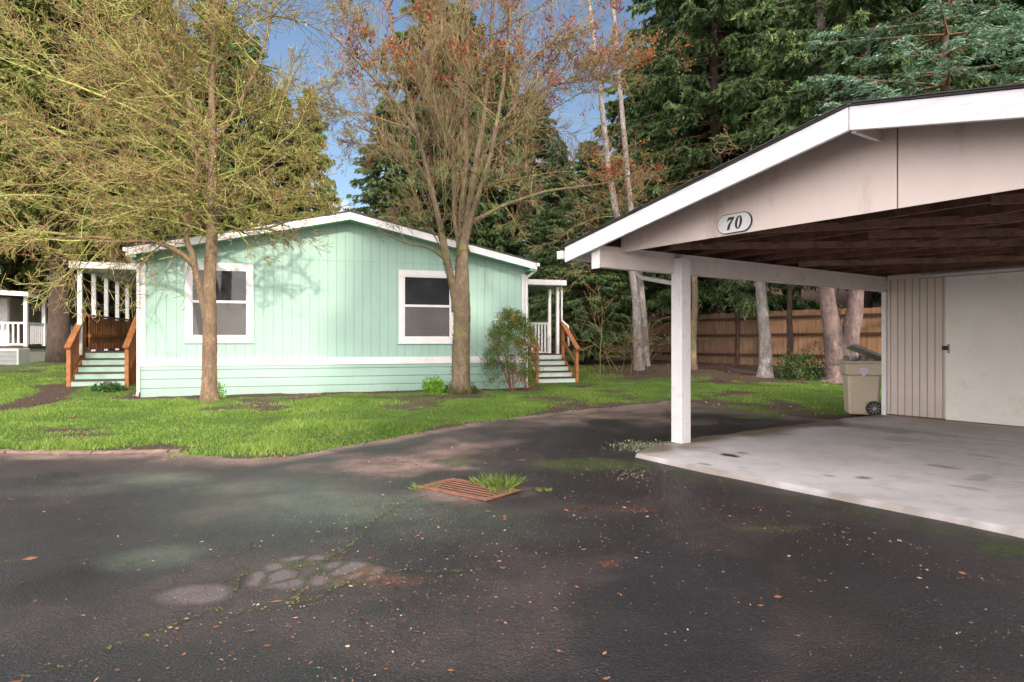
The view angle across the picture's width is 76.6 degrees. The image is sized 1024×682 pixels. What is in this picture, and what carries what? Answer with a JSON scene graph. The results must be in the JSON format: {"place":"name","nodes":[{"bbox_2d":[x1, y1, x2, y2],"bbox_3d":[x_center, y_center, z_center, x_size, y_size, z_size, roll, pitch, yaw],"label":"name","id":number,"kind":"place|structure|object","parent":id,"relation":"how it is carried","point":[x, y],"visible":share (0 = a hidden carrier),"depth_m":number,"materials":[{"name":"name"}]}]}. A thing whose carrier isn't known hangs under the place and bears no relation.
{"place":"outdoors","nodes":[
{"label":"outdoors","id":0,"kind":"place"},
{"bbox_2d":[0,351,880,458],"bbox_3d":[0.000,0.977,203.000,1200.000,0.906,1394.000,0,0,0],"label":"ground","id":1,"kind":"structure","parent":0,"point":[707,369],"depth_m":13.69,"materials":[{"name":"green plant"}]},
{"bbox_2d":[0,347,29,364],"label":"air conditioner","id":2,"kind":"object","parent":1,"relation":"on","point":[14,355],"visible":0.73,"depth_m":21.69,"materials":[{"name":"metal"}]},
{"bbox_2d":[0,6,85,258],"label":"cedar tree","id":3,"kind":"object","parent":1,"relation":"on","point":[5,65],"visible":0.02,"depth_m":27.97,"materials":[{"name":"green plant"}]},
{"bbox_2d":[0,58,110,304],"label":"cedar tree","id":4,"kind":"object","parent":1,"relation":"on","point":[13,268],"visible":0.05,"depth_m":34.69,"materials":[{"name":"green plant"}]},
{"bbox_2d":[0,289,114,361],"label":"white porch house","id":5,"kind":"structure","parent":1,"relation":"on","point":[23,326],"depth_m":26.25,"materials":[{"name":"beige paint"}]},
{"bbox_2d":[0,299,7,345],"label":"door","id":6,"kind":"structure","parent":5,"relation":"in","point":[3,302],"depth_m":26.28,"materials":[{"name":"white wood"}]},
{"bbox_2d":[0,41,149,320],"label":"cedar tree","id":7,"kind":"object","parent":1,"relation":"on","point":[111,314],"depth_m":35.11,"materials":[{"name":"green plant"}]},
{"bbox_2d":[46,287,131,349],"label":"blue house","id":8,"kind":"structure","parent":1,"relation":"on","point":[102,298],"depth_m":36.05,"materials":[{"name":"grey paint"}]},
{"bbox_2d":[0,448,182,453],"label":"concrete kerb","id":9,"kind":"structure","parent":1,"relation":"on","point":[172,450],"depth_m":7.81,"materials":[{"name":"grey concrete"}]},
{"bbox_2d":[0,0,195,362],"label":"cedar tree","id":10,"kind":"object","parent":1,"relation":"on","point":[58,331],"visible":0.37,"depth_m":23.60,"materials":[{"name":"green plant"}]},
{"bbox_2d":[64,261,138,386],"bbox_3d":[-10.601,-0.300,18.596,2.070,3.300,6.349,0,0,-17],"label":"wooden porch","id":11,"kind":"object","parent":1,"relation":"on","point":[92,367],"visible":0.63,"depth_m":16.33,"materials":[{"name":"green paint"}]},
{"bbox_2d":[90,381,127,392],"bbox_3d":[-9.234,1.040,14.899,0.808,0.273,0.753,0,0,34],"label":"shrub","id":12,"kind":"object","parent":1,"relation":"on","point":[115,386],"visible":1,"depth_m":14.74,"materials":[{"name":"green plant"}]},
{"bbox_2d":[12,0,246,317],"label":"cedar tree","id":13,"kind":"object","parent":1,"relation":"on","point":[45,279],"visible":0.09,"depth_m":30.25,"materials":[{"name":"green plant"}]},
{"bbox_2d":[99,0,275,321],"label":"spruce tree","id":14,"kind":"object","parent":1,"relation":"on","point":[229,91],"visible":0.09,"depth_m":32.25,"materials":[{"name":"green plant"}]},
{"bbox_2d":[0,0,377,401],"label":"maple tree","id":15,"kind":"object","parent":1,"relation":"on","point":[212,200],"visible":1,"depth_m":13.10,"materials":[{"name":"brown plant"}]},
{"bbox_2d":[217,380,226,397],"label":"shrub","id":16,"kind":"object","parent":1,"relation":"on","point":[222,394],"visible":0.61,"depth_m":14.00,"materials":[{"name":"green plant"}]},
{"bbox_2d":[218,32,306,219],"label":"spruce tree","id":17,"kind":"object","parent":1,"relation":"on","point":[252,51],"visible":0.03,"depth_m":41.52,"materials":[{"name":"green plant"}]},
{"bbox_2d":[226,87,321,226],"bbox_3d":[-11.322,-5.560,30.988,6.639,13.183,5.873,0,0,-37],"label":"cedar tree","id":18,"kind":"object","parent":1,"relation":"on","point":[273,134],"visible":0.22,"depth_m":30.35,"materials":[{"name":"green plant"}]},
{"bbox_2d":[280,87,340,219],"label":"cedar tree","id":19,"kind":"object","parent":1,"relation":"on","point":[316,128],"visible":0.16,"depth_m":31.77,"materials":[{"name":"green plant"}]},
{"bbox_2d":[122,210,539,396],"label":"mint house","id":20,"kind":"structure","parent":1,"relation":"on","point":[360,306],"depth_m":15.38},
{"bbox_2d":[184,262,253,342],"bbox_3d":[-6.628,-0.860,14.705,1.465,1.820,0.045,0,0,-17],"label":"window","id":21,"kind":"structure","parent":20,"relation":"in","point":[234,282],"depth_m":14.76,"materials":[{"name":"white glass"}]},
{"bbox_2d":[398,270,454,343],"bbox_3d":[-2.102,-0.840,16.118,1.460,1.820,0.045,0,0,-17],"label":"window","id":22,"kind":"structure","parent":20,"relation":"in","point":[425,314],"depth_m":16.11,"materials":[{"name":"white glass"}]},
{"bbox_2d":[345,97,432,231],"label":"spruce tree","id":23,"kind":"object","parent":1,"relation":"on","point":[374,196],"visible":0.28,"depth_m":31.63,"materials":[{"name":"green plant"}]},
{"bbox_2d":[349,0,507,244],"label":"spruce tree","id":24,"kind":"object","parent":1,"relation":"on","point":[480,207],"visible":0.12,"depth_m":33.26,"materials":[{"name":"green plant"}]},
{"bbox_2d":[0,363,857,456],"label":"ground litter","id":25,"kind":"object","parent":1,"relation":"on","point":[450,397],"visible":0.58,"depth_m":13.96,"materials":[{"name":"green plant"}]},
{"bbox_2d":[422,374,446,392],"bbox_3d":[-1.817,1.009,15.261,0.634,0.455,0.588,0,0,0],"label":"shrub","id":26,"kind":"object","parent":1,"relation":"on","point":[433,385],"visible":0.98,"depth_m":15.16,"materials":[{"name":"green plant"}]},
{"bbox_2d":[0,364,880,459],"bbox_3d":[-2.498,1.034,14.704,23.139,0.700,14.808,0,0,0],"label":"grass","id":27,"kind":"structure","parent":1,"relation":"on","point":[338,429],"depth_m":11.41,"materials":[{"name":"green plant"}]},
{"bbox_2d":[395,0,544,293],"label":"spruce tree","id":28,"kind":"object","parent":1,"relation":"on","point":[479,39],"visible":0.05,"depth_m":43.12,"materials":[{"name":"green plant"}]},
{"bbox_2d":[274,0,668,394],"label":"maple tree","id":29,"kind":"object","parent":1,"relation":"on","point":[463,224],"visible":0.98,"depth_m":15.00,"materials":[{"name":"brown plant"}]},
{"bbox_2d":[443,306,550,391],"bbox_3d":[-0.241,0.171,15.672,1.864,2.165,3.007,0,0,35],"label":"nandina bush","id":30,"kind":"object","parent":1,"relation":"on","point":[517,322],"visible":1,"depth_m":15.66,"materials":[{"name":"green plant"}]},
{"bbox_2d":[450,43,556,342],"bbox_3d":[-0.133,-7.992,36.890,7.453,18.064,7.382,0,0,38],"label":"spruce tree","id":31,"kind":"object","parent":1,"relation":"on","point":[505,242],"visible":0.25,"depth_m":36.34,"materials":[{"name":"green plant"}]},
{"bbox_2d":[482,93,571,350],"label":"spruce tree","id":32,"kind":"object","parent":1,"relation":"on","point":[541,154],"visible":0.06,"depth_m":41.30,"materials":[{"name":"green plant"}]},
{"bbox_2d":[528,279,580,383],"bbox_3d":[0.123,-0.210,20.885,1.968,3.120,6.349,0,0,-17],"label":"white porch","id":33,"kind":"object","parent":1,"relation":"on","point":[556,368],"visible":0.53,"depth_m":18.84,"materials":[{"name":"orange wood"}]},
{"bbox_2d":[519,140,593,345],"bbox_3d":[2.294,-4.689,33.050,5.084,11.076,5.316,0,0,-2],"label":"spruce tree","id":34,"kind":"object","parent":1,"relation":"on","point":[542,226],"visible":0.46,"depth_m":32.54,"materials":[{"name":"green plant"}]},
{"bbox_2d":[542,144,606,330],"bbox_3d":[4.577,-5.786,40.352,7.700,13.047,7.775,0,0,-3],"label":"spruce tree","id":35,"kind":"object","parent":1,"relation":"on","point":[580,161],"visible":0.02,"depth_m":39.75,"materials":[{"name":"green plant"}]},
{"bbox_2d":[540,330,632,357],"bbox_3d":[3.450,0.205,30.115,0.162,1.390,7.089,0,0,-35],"label":"wooden fence","id":36,"kind":"object","parent":1,"relation":"on","point":[628,349],"visible":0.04,"depth_m":28.57,"materials":[{"name":"brown wood"}]},
{"bbox_2d":[529,140,663,363],"bbox_3d":[2.935,-3.158,23.691,4.904,8.229,4.857,0,0,-30],"label":"spruce tree","id":37,"kind":"object","parent":1,"relation":"on","point":[574,299],"visible":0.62,"depth_m":23.01,"materials":[{"name":"green plant"}]},
{"bbox_2d":[519,0,695,370],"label":"birch tree","id":38,"kind":"object","parent":1,"relation":"on","point":[634,289],"visible":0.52,"depth_m":20.91,"materials":[{"name":"white plant"}]},
{"bbox_2d":[574,51,648,324],"bbox_3d":[7.598,-8.218,37.838,9.076,18.124,9.489,0,0,29],"label":"spruce tree","id":39,"kind":"object","parent":1,"relation":"on","point":[613,115],"depth_m":37.62,"materials":[{"name":"green plant"}]},
{"bbox_2d":[552,0,689,366],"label":"birch tree","id":40,"kind":"object","parent":1,"relation":"on","point":[643,312],"visible":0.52,"depth_m":21.93,"materials":[{"name":"white plant"}]},
{"bbox_2d":[565,275,707,375],"bbox_3d":[3.667,-0.451,19.007,3.420,3.173,4.968,0,0,-18],"label":"bare shrub","id":41,"kind":"object","parent":1,"relation":"on","point":[598,295],"visible":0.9,"depth_m":19.86,"materials":[{"name":"brown plant"}]},
{"bbox_2d":[616,170,699,369],"bbox_3d":[4.954,-2.383,20.952,3.401,6.826,2.825,0,0,0],"label":"birch tree","id":42,"kind":"object","parent":1,"relation":"on","point":[694,284],"visible":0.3,"depth_m":20.91,"materials":[{"name":"grey plant"}]},
{"bbox_2d":[560,0,801,330],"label":"spruce tree","id":43,"kind":"object","parent":1,"relation":"on","point":[670,15],"visible":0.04,"depth_m":29.04,"materials":[{"name":"green plant"}]},
{"bbox_2d":[647,312,758,364],"bbox_3d":[7.076,-0.090,24.587,0.291,1.920,5.445,0,0,-37],"label":"wooden fence","id":44,"kind":"object","parent":1,"relation":"on","point":[732,338],"visible":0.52,"depth_m":23.84,"materials":[{"name":"brown wood"}]},
{"bbox_2d":[581,0,847,319],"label":"spruce tree","id":45,"kind":"object","parent":1,"relation":"on","point":[698,23],"visible":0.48,"depth_m":24.56,"materials":[{"name":"green plant"}]},
{"bbox_2d":[609,281,880,322],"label":"tan house","id":46,"kind":"structure","parent":1,"relation":"on","point":[841,296],"depth_m":32.34,"materials":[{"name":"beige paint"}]},
{"bbox_2d":[708,125,802,377],"bbox_3d":[7.455,-2.432,19.547,4.838,7.197,2.104,0,0,-29],"label":"birch tree","id":47,"kind":"object","parent":1,"relation":"on","point":[765,353],"visible":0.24,"depth_m":19.16,"materials":[{"name":"white plant"}]},
{"bbox_2d":[776,130,793,375],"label":"tree","id":48,"kind":"object","parent":1,"relation":"on","point":[790,342],"depth_m":19.43,"materials":[{"name":"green plant"}]},
{"bbox_2d":[660,0,935,310],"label":"spruce tree","id":49,"kind":"object","parent":1,"relation":"on","point":[757,104],"visible":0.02,"depth_m":24.97,"materials":[{"name":"green plant"}]},
{"bbox_2d":[768,340,827,380],"bbox_3d":[8.460,0.548,18.930,1.956,1.155,1.592,0,0,0],"label":"broadleaf bush","id":50,"kind":"object","parent":1,"relation":"on","point":[795,365],"visible":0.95,"depth_m":18.74,"materials":[{"name":"green plant"}]},
{"bbox_2d":[769,307,880,367],"bbox_3d":[11.111,-0.100,19.992,0.163,1.940,6.918,0,0,-44],"label":"wooden fence","id":51,"kind":"object","parent":1,"relation":"on","point":[807,328],"visible":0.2,"depth_m":21.39,"materials":[{"name":"orange wood"}]},
{"bbox_2d":[713,0,978,382],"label":"twin trunk tree","id":52,"kind":"object","parent":1,"relation":"on","point":[838,338],"visible":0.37,"depth_m":17.87,"materials":[{"name":"green plant"}]},
{"bbox_2d":[838,344,880,414],"bbox_3d":[6.436,0.691,11.884,0.736,1.277,0.769,0,0,18],"label":"wheeled bin","id":53,"kind":"object","parent":1,"relation":"on","point":[861,385],"visible":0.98,"depth_m":11.63,"materials":[{"name":"beige plastic"}]},
{"bbox_2d":[842,355,871,360],"bbox_3d":[6.328,0.360,11.902,0.494,0.218,0.597,0,0,18],"label":"rubbish","id":54,"kind":"object","parent":53,"relation":"in","point":[855,358],"visible":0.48,"depth_m":11.97,"materials":[{"name":"grey plastic"}]},
{"bbox_2d":[736,0,1023,307],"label":"spruce tree","id":55,"kind":"object","parent":1,"relation":"on","point":[868,299],"visible":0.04,"depth_m":23.39,"materials":[{"name":"green plant"}]},
{"bbox_2d":[799,0,1023,115],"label":"blue spruce tree","id":56,"kind":"object","parent":1,"relation":"on","point":[944,72],"visible":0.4,"depth_m":15.41,"materials":[{"name":"green plant"}]},
{"bbox_2d":[814,0,1023,92],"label":"spruce tree","id":57,"kind":"object","parent":1,"relation":"on","point":[993,3],"visible":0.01,"depth_m":22.27,"materials":[{"name":"green plant"}]},
{"bbox_2d":[845,0,1023,303],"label":"spruce tree","id":58,"kind":"object","parent":1,"relation":"on","point":[975,83],"visible":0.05,"depth_m":21.28,"materials":[{"name":"green plant"}]},
{"bbox_2d":[873,0,1023,305],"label":"spruce tree","id":59,"kind":"object","parent":1,"relation":"on","point":[1020,69],"visible":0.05,"depth_m":22.15,"materials":[{"name":"green plant"}]},
{"bbox_2d":[0,0,930,273],"label":"sky","id":60,"kind":"structure","parent":0,"point":[285,39],"materials":[{"name":"blue"}]},
{"bbox_2d":[0,401,1023,681],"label":"road","id":61,"kind":"structure","parent":0,"point":[886,639],"depth_m":3.78,"materials":[{"name":"grey asphalt"}]},
{"bbox_2d":[408,482,441,490],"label":"grass tuft","id":62,"kind":"object","parent":61,"relation":"on","point":[419,488],"visible":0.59,"depth_m":5.93,"materials":[{"name":"green plant"}]},
{"bbox_2d":[417,478,520,500],"bbox_3d":[-0.395,1.339,5.870,0.835,0.018,0.475,0,0,38],"label":"storm drain","id":63,"kind":"object","parent":61,"relation":"on","point":[459,487],"visible":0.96,"depth_m":5.83,"materials":[{"name":"metal"}]},
{"bbox_2d":[468,473,501,484],"bbox_3d":[-0.254,1.311,6.150,0.373,0.098,0.369,0,0,0],"label":"grass tuft","id":64,"kind":"object","parent":61,"relation":"on","point":[472,480],"visible":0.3,"depth_m":6.12,"materials":[{"name":"green plant"}]},
{"bbox_2d":[488,486,513,495],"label":"grass tuft","id":65,"kind":"object","parent":61,"relation":"on","point":[498,491],"visible":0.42,"depth_m":5.72,"materials":[{"name":"green plant"}]},
{"bbox_2d":[473,469,531,489],"bbox_3d":[-0.107,1.288,5.996,0.632,0.143,0.584,0,0,42],"label":"grass tuft","id":66,"kind":"object","parent":61,"relation":"on","point":[510,482],"visible":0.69,"depth_m":5.97,"materials":[{"name":"green plant"}]},
{"bbox_2d":[4,497,1009,676],"bbox_3d":[-0.505,1.335,3.345,4.724,0.012,3.051,0,0,41],"label":"crack moss","id":67,"kind":"object","parent":61,"relation":"on","point":[216,609],"visible":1,"depth_m":3.38,"materials":[{"name":"green plant"}]},
{"bbox_2d":[2,434,1023,681],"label":"fallen leaves","id":68,"kind":"object","parent":61,"relation":"on","point":[504,568],"visible":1,"depth_m":3.93,"materials":[{"name":"brown plant"}]},
{"bbox_2d":[535,487,552,491],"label":"grass tuft","id":69,"kind":"object","parent":61,"relation":"on","point":[540,490],"visible":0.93,"depth_m":5.85,"materials":[{"name":"green plant"}]},
{"bbox_2d":[601,439,690,451],"bbox_3d":[1.578,1.289,8.041,1.045,0.140,0.825,0,0,-24],"label":"weed patch","id":70,"kind":"object","parent":61,"relation":"on","point":[638,446],"visible":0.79,"depth_m":8.08,"materials":[{"name":"green plant"}]},
{"bbox_2d":[635,414,1023,537],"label":"concrete pavement","id":71,"kind":"structure","parent":0,"point":[969,474],"depth_m":6.92,"materials":[{"name":"grey concrete"}]},
{"bbox_2d":[557,83,1023,443],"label":"carport","id":72,"kind":"object","parent":71,"relation":"on","point":[910,208],"visible":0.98,"depth_m":7.29,"materials":[{"name":"grey"}]},
{"bbox_2d":[717,211,752,233],"bbox_3d":[2.204,-1.170,6.432,0.026,0.195,0.399,0,0,-34],"label":"house number sign","id":73,"kind":"object","parent":72,"relation":"attached to","point":[737,222],"visible":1,"depth_m":6.41,"materials":[{"name":"metal"}]},
{"bbox_2d":[942,271,1023,426],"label":"door","id":74,"kind":"structure","parent":72,"relation":"in","point":[984,348],"depth_m":10.14,"materials":[{"name":"beige paint"}]}
]}

